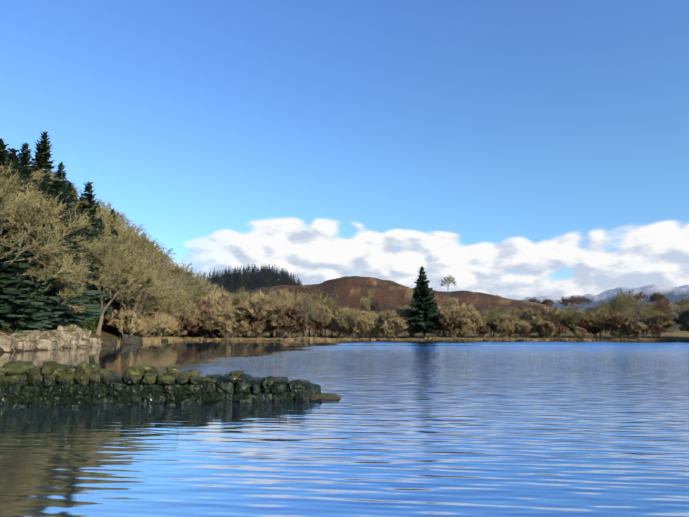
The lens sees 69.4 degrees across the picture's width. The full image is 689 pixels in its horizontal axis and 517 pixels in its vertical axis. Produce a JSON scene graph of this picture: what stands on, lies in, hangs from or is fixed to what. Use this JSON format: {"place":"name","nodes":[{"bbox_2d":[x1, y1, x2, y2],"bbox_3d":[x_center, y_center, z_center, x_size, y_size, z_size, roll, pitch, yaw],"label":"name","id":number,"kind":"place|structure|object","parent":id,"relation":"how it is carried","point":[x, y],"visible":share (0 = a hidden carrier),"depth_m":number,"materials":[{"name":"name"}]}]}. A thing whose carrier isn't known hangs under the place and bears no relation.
{"place":"outdoors","nodes":[
{"label":"outdoors","id":0,"kind":"place"},
{"bbox_2d":[0,341,688,516],"bbox_3d":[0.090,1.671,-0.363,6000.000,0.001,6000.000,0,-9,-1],"label":"lake water","id":1,"kind":"structure","parent":0,"point":[486,429],"depth_m":8.27,"materials":[{"name":"blue liquid"}]},
{"bbox_2d":[0,344,323,407],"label":"stone jetty","id":2,"kind":"object","parent":1,"relation":"in","point":[24,383],"visible":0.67,"depth_m":12.50,"materials":[{"name":"stone"}]},
{"bbox_2d":[311,393,340,399],"bbox_3d":[-0.603,3.737,13.317,1.024,0.258,0.334,1,-9,-6],"label":"rock","id":3,"kind":"object","parent":1,"relation":"in","point":[325,396],"visible":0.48,"depth_m":13.20,"materials":[{"name":"stone"}]},
{"bbox_2d":[0,276,688,352],"bbox_3d":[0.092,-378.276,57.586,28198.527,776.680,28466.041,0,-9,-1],"label":"terrain","id":4,"kind":"structure","parent":0,"point":[351,291],"depth_m":376.80,"materials":[{"name":"brown soil"}]},
{"bbox_2d":[0,338,16,351],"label":"rock","id":5,"kind":"object","parent":4,"relation":"on","point":[7,344],"visible":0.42,"depth_m":48.34,"materials":[{"name":"beige stone"}]},
{"bbox_2d":[0,139,29,313],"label":"fir tree","id":6,"kind":"object","parent":4,"relation":"on","point":[7,288],"visible":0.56,"depth_m":53.30,"materials":[{"name":"green plant"}]},
{"bbox_2d":[0,218,34,322],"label":"fir tree","id":7,"kind":"object","parent":4,"relation":"on","point":[7,296],"visible":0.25,"depth_m":53.73,"materials":[{"name":"green plant"}]},
{"bbox_2d":[9,148,28,189],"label":"fir tree","id":8,"kind":"object","parent":4,"relation":"on","point":[12,150],"visible":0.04,"depth_m":78.57,"materials":[{"name":"green plant"}]},
{"bbox_2d":[1,288,41,331],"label":"fir tree","id":9,"kind":"object","parent":4,"relation":"on","point":[11,328],"visible":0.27,"depth_m":57.69,"materials":[{"name":"green plant"}]},
{"bbox_2d":[0,153,44,326],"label":"fir tree","id":10,"kind":"object","parent":4,"relation":"on","point":[38,304],"visible":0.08,"depth_m":57.25,"materials":[{"name":"green plant"}]},
{"bbox_2d":[14,334,36,349],"bbox_3d":[-35.426,9.809,52.460,5.220,3.649,3.787,0,-9,-1],"label":"rock","id":11,"kind":"object","parent":4,"relation":"on","point":[29,344],"visible":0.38,"depth_m":52.67,"materials":[{"name":"beige stone"}]},
{"bbox_2d":[18,143,35,172],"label":"spruce tree","id":12,"kind":"object","parent":4,"relation":"on","point":[25,152],"visible":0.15,"depth_m":130.20,"materials":[{"name":"green plant"}]},
{"bbox_2d":[12,153,43,245],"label":"fir tree","id":13,"kind":"object","parent":4,"relation":"on","point":[19,165],"depth_m":66.98,"materials":[{"name":"green plant"}]},
{"bbox_2d":[8,330,52,349],"bbox_3d":[-35.544,9.933,54.622,5.126,4.069,4.796,-2,-9,12],"label":"rock","id":14,"kind":"object","parent":4,"relation":"on","point":[39,340],"visible":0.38,"depth_m":54.74,"materials":[{"name":"beige stone"}]},
{"bbox_2d":[0,189,65,332],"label":"fir tree","id":15,"kind":"object","parent":4,"relation":"on","point":[39,317],"visible":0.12,"depth_m":59.26,"materials":[{"name":"green plant"}]},
{"bbox_2d":[0,160,67,260],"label":"oak tree","id":16,"kind":"object","parent":4,"relation":"on","point":[6,193],"visible":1,"depth_m":44.03,"materials":[{"name":"brown plant"}]},
{"bbox_2d":[21,330,58,349],"bbox_3d":[-35.982,10.282,57.150,5.470,3.994,3.580,5,-10,-31],"label":"rock","id":17,"kind":"object","parent":4,"relation":"on","point":[46,334],"visible":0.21,"depth_m":57.37,"materials":[{"name":"stone"}]},
{"bbox_2d":[30,131,55,183],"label":"spruce tree","id":18,"kind":"object","parent":4,"relation":"on","point":[42,155],"visible":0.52,"depth_m":135.04,"materials":[{"name":"green plant"}]},
{"bbox_2d":[0,163,103,287],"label":"oak tree","id":19,"kind":"object","parent":4,"relation":"on","point":[48,215],"visible":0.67,"depth_m":54.20,"materials":[{"name":"brown plant"}]},
{"bbox_2d":[32,182,80,328],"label":"fir tree","id":20,"kind":"object","parent":4,"relation":"on","point":[45,188],"visible":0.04,"depth_m":67.69,"materials":[{"name":"green plant"}]},
{"bbox_2d":[40,330,72,347],"bbox_3d":[-37.182,10.981,62.607,5.233,4.026,5.013,-7,-11,37],"label":"rock","id":21,"kind":"object","parent":4,"relation":"on","point":[67,337],"visible":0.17,"depth_m":62.13,"materials":[{"name":"beige stone"}]},
{"bbox_2d":[49,332,64,348],"bbox_3d":[-36.492,10.600,58.935,5.335,3.984,5.103,-5,-10,29],"label":"rock","id":22,"kind":"object","parent":4,"relation":"on","point":[55,336],"visible":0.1,"depth_m":59.10,"materials":[{"name":"stone"}]},
{"bbox_2d":[53,161,68,180],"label":"spruce tree","id":23,"kind":"object","parent":4,"relation":"on","point":[59,175],"visible":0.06,"depth_m":150.62,"materials":[{"name":"green plant"}]},
{"bbox_2d":[10,227,116,328],"bbox_3d":[-36.270,3.154,59.665,12.759,15.266,14.703,-7,-11,38],"label":"oak tree","id":24,"kind":"object","parent":4,"relation":"on","point":[56,263],"visible":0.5,"depth_m":60.43,"materials":[{"name":"brown plant"}]},
{"bbox_2d":[31,177,98,245],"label":"oak tree","id":25,"kind":"object","parent":4,"relation":"on","point":[79,209],"visible":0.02,"depth_m":84.57,"materials":[{"name":"brown plant"}]},
{"bbox_2d":[53,329,78,347],"bbox_3d":[-37.281,11.253,64.611,4.830,4.146,4.472,5,-10,-29],"label":"rock","id":26,"kind":"object","parent":4,"relation":"on","point":[74,342],"visible":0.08,"depth_m":64.36,"materials":[{"name":"stone"}]},
{"bbox_2d":[40,179,106,328],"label":"fir tree","id":27,"kind":"object","parent":4,"relation":"on","point":[64,187],"visible":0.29,"depth_m":72.18,"materials":[{"name":"green plant"}]},
{"bbox_2d":[57,323,90,347],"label":"rock","id":28,"kind":"object","parent":4,"relation":"on","point":[83,342],"visible":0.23,"depth_m":66.48,"materials":[{"name":"beige stone"}]},
{"bbox_2d":[71,218,99,317],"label":"fir tree","id":29,"kind":"object","parent":4,"relation":"on","point":[82,231],"visible":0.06,"depth_m":82.26,"materials":[{"name":"green plant"}]},
{"bbox_2d":[74,182,109,299],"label":"fir tree","id":30,"kind":"object","parent":4,"relation":"on","point":[90,198],"visible":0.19,"depth_m":88.03,"materials":[{"name":"green plant"}]},
{"bbox_2d":[77,204,110,235],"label":"oak tree","id":31,"kind":"object","parent":4,"relation":"on","point":[103,215],"visible":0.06,"depth_m":116.97,"materials":[{"name":"brown plant"}]},
{"bbox_2d":[76,210,113,322],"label":"fir tree","id":32,"kind":"object","parent":4,"relation":"on","point":[109,308],"visible":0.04,"depth_m":83.86,"materials":[{"name":"green plant"}]},
{"bbox_2d":[84,303,105,331],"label":"holly bush","id":33,"kind":"object","parent":4,"relation":"on","point":[92,323],"visible":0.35,"depth_m":81.64,"materials":[{"name":"green plant"}]},
{"bbox_2d":[98,207,125,234],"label":"oak tree","id":34,"kind":"object","parent":4,"relation":"on","point":[116,220],"visible":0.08,"depth_m":132.52,"materials":[{"name":"brown plant"}]},
{"bbox_2d":[96,230,135,331],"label":"fir tree","id":35,"kind":"object","parent":4,"relation":"on","point":[107,301],"visible":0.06,"depth_m":97.73,"materials":[{"name":"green plant"}]},
{"bbox_2d":[82,232,164,335],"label":"oak tree","id":36,"kind":"object","parent":4,"relation":"on","point":[109,258],"visible":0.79,"depth_m":81.82,"materials":[{"name":"brown plant"}]},
{"bbox_2d":[103,308,149,334],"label":"bush","id":37,"kind":"object","parent":4,"relation":"on","point":[121,319],"visible":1,"depth_m":89.75,"materials":[{"name":"brown plant"}]},
{"bbox_2d":[106,210,148,238],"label":"oak tree","id":38,"kind":"object","parent":4,"relation":"on","point":[120,216],"visible":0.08,"depth_m":143.95,"materials":[{"name":"brown plant"}]},
{"bbox_2d":[118,334,138,344],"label":"shore boulder","id":39,"kind":"object","parent":4,"relation":"on","point":[131,339],"visible":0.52,"depth_m":86.67,"materials":[{"name":"grey stone"}]},
{"bbox_2d":[104,216,160,261],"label":"oak tree","id":40,"kind":"object","parent":4,"relation":"on","point":[115,228],"visible":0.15,"depth_m":133.16,"materials":[{"name":"brown plant"}]},
{"bbox_2d":[100,249,169,334],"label":"oak tree","id":41,"kind":"object","parent":4,"relation":"on","point":[141,302],"visible":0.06,"depth_m":97.68,"materials":[{"name":"brown plant"}]},
{"bbox_2d":[96,254,178,334],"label":"oak tree","id":42,"kind":"object","parent":4,"relation":"on","point":[141,288],"visible":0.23,"depth_m":90.40,"materials":[{"name":"brown plant"}]},
{"bbox_2d":[123,313,153,337],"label":"bush","id":43,"kind":"object","parent":4,"relation":"on","point":[148,321],"visible":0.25,"depth_m":96.69,"materials":[{"name":"brown plant"}]},
{"bbox_2d":[113,277,174,336],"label":"oak tree","id":44,"kind":"object","parent":4,"relation":"on","point":[159,303],"visible":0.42,"depth_m":97.12,"materials":[{"name":"brown plant"}]},
{"bbox_2d":[120,233,176,273],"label":"oak tree","id":45,"kind":"object","parent":4,"relation":"on","point":[146,242],"visible":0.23,"depth_m":134.79,"materials":[{"name":"brown plant"}]},
{"bbox_2d":[126,258,181,306],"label":"oak tree","id":46,"kind":"object","parent":4,"relation":"on","point":[161,272],"visible":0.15,"depth_m":112.79,"materials":[{"name":"brown plant"}]},
{"bbox_2d":[141,309,167,337],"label":"bush","id":47,"kind":"object","parent":4,"relation":"on","point":[157,321],"visible":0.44,"depth_m":105.97,"materials":[{"name":"brown plant"}]},
{"bbox_2d":[123,249,192,291],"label":"oak tree","id":48,"kind":"object","parent":4,"relation":"on","point":[150,259],"visible":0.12,"depth_m":117.08,"materials":[{"name":"brown plant"}]},
{"bbox_2d":[151,311,178,336],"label":"bush","id":49,"kind":"object","parent":4,"relation":"on","point":[170,322],"visible":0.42,"depth_m":119.43,"materials":[{"name":"brown plant"}]},
{"bbox_2d":[145,278,201,337],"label":"oak tree","id":50,"kind":"object","parent":4,"relation":"on","point":[176,301],"visible":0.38,"depth_m":123.74,"materials":[{"name":"brown plant"}]},
{"bbox_2d":[158,305,191,336],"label":"scrub tree","id":51,"kind":"object","parent":4,"relation":"on","point":[174,311],"visible":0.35,"depth_m":136.05,"materials":[{"name":"brown plant"}]},
{"bbox_2d":[159,254,191,278],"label":"oak tree","id":52,"kind":"object","parent":4,"relation":"on","point":[177,267],"visible":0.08,"depth_m":150.59,"materials":[{"name":"brown plant"}]},
{"bbox_2d":[167,322,186,336],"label":"bush","id":53,"kind":"object","parent":4,"relation":"on","point":[176,331],"visible":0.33,"depth_m":135.20,"materials":[{"name":"brown plant"}]},
{"bbox_2d":[170,297,208,337],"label":"scrub tree","id":54,"kind":"object","parent":4,"relation":"on","point":[199,305],"visible":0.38,"depth_m":137.48,"materials":[{"name":"brown plant"}]},
{"bbox_2d":[175,281,208,299],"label":"oak tree","id":55,"kind":"object","parent":4,"relation":"on","point":[200,294],"visible":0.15,"depth_m":146.55,"materials":[{"name":"brown plant"}]},
{"bbox_2d":[172,261,215,297],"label":"oak tree","id":56,"kind":"object","parent":4,"relation":"on","point":[194,279],"visible":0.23,"depth_m":151.95,"materials":[{"name":"brown plant"}]},
{"bbox_2d":[185,314,218,336],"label":"bush","id":57,"kind":"object","parent":4,"relation":"on","point":[198,327],"visible":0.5,"depth_m":137.79,"materials":[{"name":"brown plant"}]},
{"bbox_2d":[197,288,228,337],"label":"scrub tree","id":58,"kind":"object","parent":4,"relation":"on","point":[211,301],"visible":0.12,"depth_m":143.07,"materials":[{"name":"brown plant"}]},
{"bbox_2d":[198,305,230,337],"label":"scrub tree","id":59,"kind":"object","parent":4,"relation":"on","point":[205,318],"visible":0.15,"depth_m":136.52,"materials":[{"name":"brown plant"}]},
{"bbox_2d":[205,305,251,338],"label":"scrub tree","id":60,"kind":"object","parent":4,"relation":"on","point":[226,318],"visible":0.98,"depth_m":133.71,"materials":[{"name":"brown plant"}]},
{"bbox_2d":[211,291,254,337],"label":"scrub tree","id":61,"kind":"object","parent":4,"relation":"on","point":[228,304],"visible":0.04,"depth_m":139.33,"materials":[{"name":"brown plant"}]},
{"bbox_2d":[222,318,248,337],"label":"bush","id":62,"kind":"object","parent":4,"relation":"on","point":[235,323],"visible":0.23,"depth_m":136.27,"materials":[{"name":"brown plant"}]},
{"bbox_2d":[231,286,250,334],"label":"birch tree","id":63,"kind":"object","parent":4,"relation":"on","point":[242,297],"visible":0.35,"depth_m":140.25,"materials":[{"name":"brown plant"}]},
{"bbox_2d":[204,263,305,295],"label":"plantation forest","id":64,"kind":"object","parent":4,"relation":"on","point":[263,275],"visible":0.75,"depth_m":672.85,"materials":[{"name":"green plant"}]},
{"bbox_2d":[235,294,282,337],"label":"scrub tree","id":65,"kind":"object","parent":4,"relation":"on","point":[248,306],"visible":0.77,"depth_m":135.03,"materials":[{"name":"brown plant"}]},
{"bbox_2d":[252,322,270,337],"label":"bush","id":66,"kind":"object","parent":4,"relation":"on","point":[260,328],"visible":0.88,"depth_m":134.82,"materials":[{"name":"brown plant"}]},
{"bbox_2d":[253,289,292,336],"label":"scrub tree","id":67,"kind":"object","parent":4,"relation":"on","point":[278,295],"visible":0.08,"depth_m":149.27,"materials":[{"name":"brown plant"}]},
{"bbox_2d":[261,302,301,337],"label":"scrub tree","id":68,"kind":"object","parent":4,"relation":"on","point":[274,313],"visible":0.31,"depth_m":134.51,"materials":[{"name":"brown plant"}]},
{"bbox_2d":[269,303,313,337],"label":"scrub tree","id":69,"kind":"object","parent":4,"relation":"on","point":[292,317],"visible":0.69,"depth_m":133.31,"materials":[{"name":"brown plant"}]},
{"bbox_2d":[263,294,319,336],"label":"scrub tree","id":70,"kind":"object","parent":4,"relation":"on","point":[290,302],"visible":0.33,"depth_m":135.59,"materials":[{"name":"brown plant"}]},
{"bbox_2d":[294,302,325,337],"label":"scrub tree","id":71,"kind":"object","parent":4,"relation":"on","point":[311,312],"visible":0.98,"depth_m":132.80,"materials":[{"name":"brown plant"}]},
{"bbox_2d":[306,305,330,336],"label":"scrub tree","id":72,"kind":"object","parent":4,"relation":"on","point":[320,326],"visible":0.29,"depth_m":139.27,"materials":[{"name":"brown plant"}]},
{"bbox_2d":[300,287,337,335],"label":"tree","id":73,"kind":"object","parent":4,"relation":"on","point":[321,298],"visible":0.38,"depth_m":147.55,"materials":[{"name":"brown plant"}]},
{"bbox_2d":[315,299,341,335],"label":"scrub tree","id":74,"kind":"object","parent":4,"relation":"on","point":[329,315],"visible":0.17,"depth_m":143.04,"materials":[{"name":"brown plant"}]},
{"bbox_2d":[323,298,340,336],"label":"birch tree","id":75,"kind":"object","parent":4,"relation":"on","point":[330,307],"visible":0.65,"depth_m":143.99,"materials":[{"name":"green plant"}]},
{"bbox_2d":[328,306,358,336],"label":"scrub tree","id":76,"kind":"object","parent":4,"relation":"on","point":[339,314],"visible":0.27,"depth_m":143.21,"materials":[{"name":"brown plant"}]},
{"bbox_2d":[336,316,355,337],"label":"scrub tree","id":77,"kind":"object","parent":4,"relation":"on","point":[344,328],"visible":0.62,"depth_m":135.99,"materials":[{"name":"brown plant"}]},
{"bbox_2d":[337,310,366,338],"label":"scrub tree","id":78,"kind":"object","parent":4,"relation":"on","point":[352,316],"visible":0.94,"depth_m":133.68,"materials":[{"name":"brown plant"}]},
{"bbox_2d":[354,316,377,337],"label":"scrub tree","id":79,"kind":"object","parent":4,"relation":"on","point":[368,326],"visible":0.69,"depth_m":134.50,"materials":[{"name":"brown plant"}]},
{"bbox_2d":[355,312,378,337],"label":"scrub tree","id":80,"kind":"object","parent":4,"relation":"on","point":[372,317],"visible":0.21,"depth_m":138.60,"materials":[{"name":"brown plant"}]},
{"bbox_2d":[360,289,380,337],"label":"birch tree","id":81,"kind":"object","parent":4,"relation":"on","point":[367,303],"visible":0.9,"depth_m":145.65,"materials":[{"name":"green plant"}]},
{"bbox_2d":[381,315,408,337],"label":"scrub tree","id":82,"kind":"object","parent":4,"relation":"on","point":[393,326],"visible":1,"depth_m":131.50,"materials":[{"name":"brown plant"}]},
{"bbox_2d":[380,309,413,337],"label":"scrub tree","id":83,"kind":"object","parent":4,"relation":"on","point":[399,315],"visible":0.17,"depth_m":135.33,"materials":[{"name":"brown plant"}]},
{"bbox_2d":[117,336,688,344],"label":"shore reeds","id":84,"kind":"object","parent":4,"relation":"on","point":[186,338],"visible":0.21,"depth_m":124.83,"materials":[{"name":"beige plant"}]},
{"bbox_2d":[405,267,441,337],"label":"spruce tree","id":85,"kind":"object","parent":4,"relation":"on","point":[424,311],"visible":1,"depth_m":132.03,"materials":[{"name":"green plant"}]},
{"bbox_2d":[436,307,470,337],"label":"scrub tree","id":86,"kind":"object","parent":4,"relation":"on","point":[451,319],"visible":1,"depth_m":128.85,"materials":[{"name":"brown plant"}]},
{"bbox_2d":[441,300,481,336],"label":"scrub tree","id":87,"kind":"object","parent":4,"relation":"on","point":[473,315],"visible":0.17,"depth_m":132.91,"materials":[{"name":"brown plant"}]},
{"bbox_2d":[470,319,490,336],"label":"scrub tree","id":88,"kind":"object","parent":4,"relation":"on","point":[479,323],"visible":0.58,"depth_m":133.12,"materials":[{"name":"brown plant"}]},
{"bbox_2d":[486,308,506,336],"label":"scrub tree","id":89,"kind":"object","parent":4,"relation":"on","point":[492,317],"visible":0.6,"depth_m":136.02,"materials":[{"name":"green plant"}]},
{"bbox_2d":[495,322,513,335],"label":"bush","id":90,"kind":"object","parent":4,"relation":"on","point":[504,328],"visible":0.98,"depth_m":127.86,"materials":[{"name":"brown plant"}]},
{"bbox_2d":[493,313,520,337],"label":"scrub tree","id":91,"kind":"object","parent":4,"relation":"on","point":[514,320],"visible":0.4,"depth_m":130.90,"materials":[{"name":"brown plant"}]},
{"bbox_2d":[514,320,531,337],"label":"scrub tree","id":92,"kind":"object","parent":4,"relation":"on","point":[522,325],"visible":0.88,"depth_m":129.01,"materials":[{"name":"brown plant"}]},
{"bbox_2d":[537,322,557,338],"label":"bush","id":93,"kind":"object","parent":4,"relation":"on","point":[545,326],"visible":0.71,"depth_m":127.32,"materials":[{"name":"brown plant"}]},
{"bbox_2d":[538,307,567,334],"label":"scrub tree","id":94,"kind":"object","parent":4,"relation":"on","point":[551,312],"visible":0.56,"depth_m":141.01,"materials":[{"name":"brown plant"}]},
{"bbox_2d":[552,304,589,337],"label":"scrub tree","id":95,"kind":"object","parent":4,"relation":"on","point":[574,315],"visible":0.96,"depth_m":132.64,"materials":[{"name":"green plant"}]},
{"bbox_2d":[561,316,588,336],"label":"scrub tree","id":96,"kind":"object","parent":4,"relation":"on","point":[583,323],"visible":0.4,"depth_m":133.48,"materials":[{"name":"brown plant"}]},
{"bbox_2d":[584,309,611,336],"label":"scrub tree","id":97,"kind":"object","parent":4,"relation":"on","point":[597,318],"visible":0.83,"depth_m":136.12,"materials":[{"name":"green plant"}]},
{"bbox_2d":[600,313,628,336],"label":"scrub tree","id":98,"kind":"object","parent":4,"relation":"on","point":[615,321],"visible":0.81,"depth_m":126.76,"materials":[{"name":"brown plant"}]},
{"bbox_2d":[611,294,634,335],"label":"birch tree","id":99,"kind":"object","parent":4,"relation":"on","point":[622,303],"visible":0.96,"depth_m":135.41,"materials":[{"name":"green plant"}]},
{"bbox_2d":[597,288,650,335],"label":"tree","id":100,"kind":"object","parent":4,"relation":"on","point":[625,296],"visible":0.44,"depth_m":146.38,"materials":[{"name":"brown plant"}]},
{"bbox_2d":[626,322,653,337],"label":"scrub tree","id":101,"kind":"object","parent":4,"relation":"on","point":[633,326],"visible":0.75,"depth_m":118.88,"materials":[{"name":"brown plant"}]},
{"bbox_2d":[626,303,663,336],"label":"scrub tree","id":102,"kind":"object","parent":4,"relation":"on","point":[643,312],"visible":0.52,"depth_m":130.77,"materials":[{"name":"green plant"}]},
{"bbox_2d":[646,322,665,337],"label":"scrub tree","id":103,"kind":"object","parent":4,"relation":"on","point":[656,328],"visible":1,"depth_m":118.85,"materials":[{"name":"brown plant"}]},
{"bbox_2d":[641,313,674,337],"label":"scrub tree","id":104,"kind":"object","parent":4,"relation":"on","point":[663,320],"visible":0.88,"depth_m":120.83,"materials":[{"name":"brown plant"}]},
{"bbox_2d":[646,300,675,318],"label":"tree","id":105,"kind":"object","parent":4,"relation":"on","point":[663,307],"visible":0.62,"depth_m":180.50,"materials":[{"name":"brown plant"}]},
{"bbox_2d":[671,297,688,312],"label":"tree","id":106,"kind":"object","parent":4,"relation":"on","point":[684,303],"visible":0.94,"depth_m":190.71,"materials":[{"name":"green plant"}]},
{"bbox_2d":[672,310,688,331],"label":"scrub tree","id":107,"kind":"object","parent":4,"relation":"on","point":[677,321],"visible":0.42,"depth_m":125.13,"materials":[{"name":"green plant"}]},
{"bbox_2d":[0,0,688,299],"label":"sky","id":108,"kind":"structure","parent":0,"point":[510,149],"materials":[{"name":"blue"}]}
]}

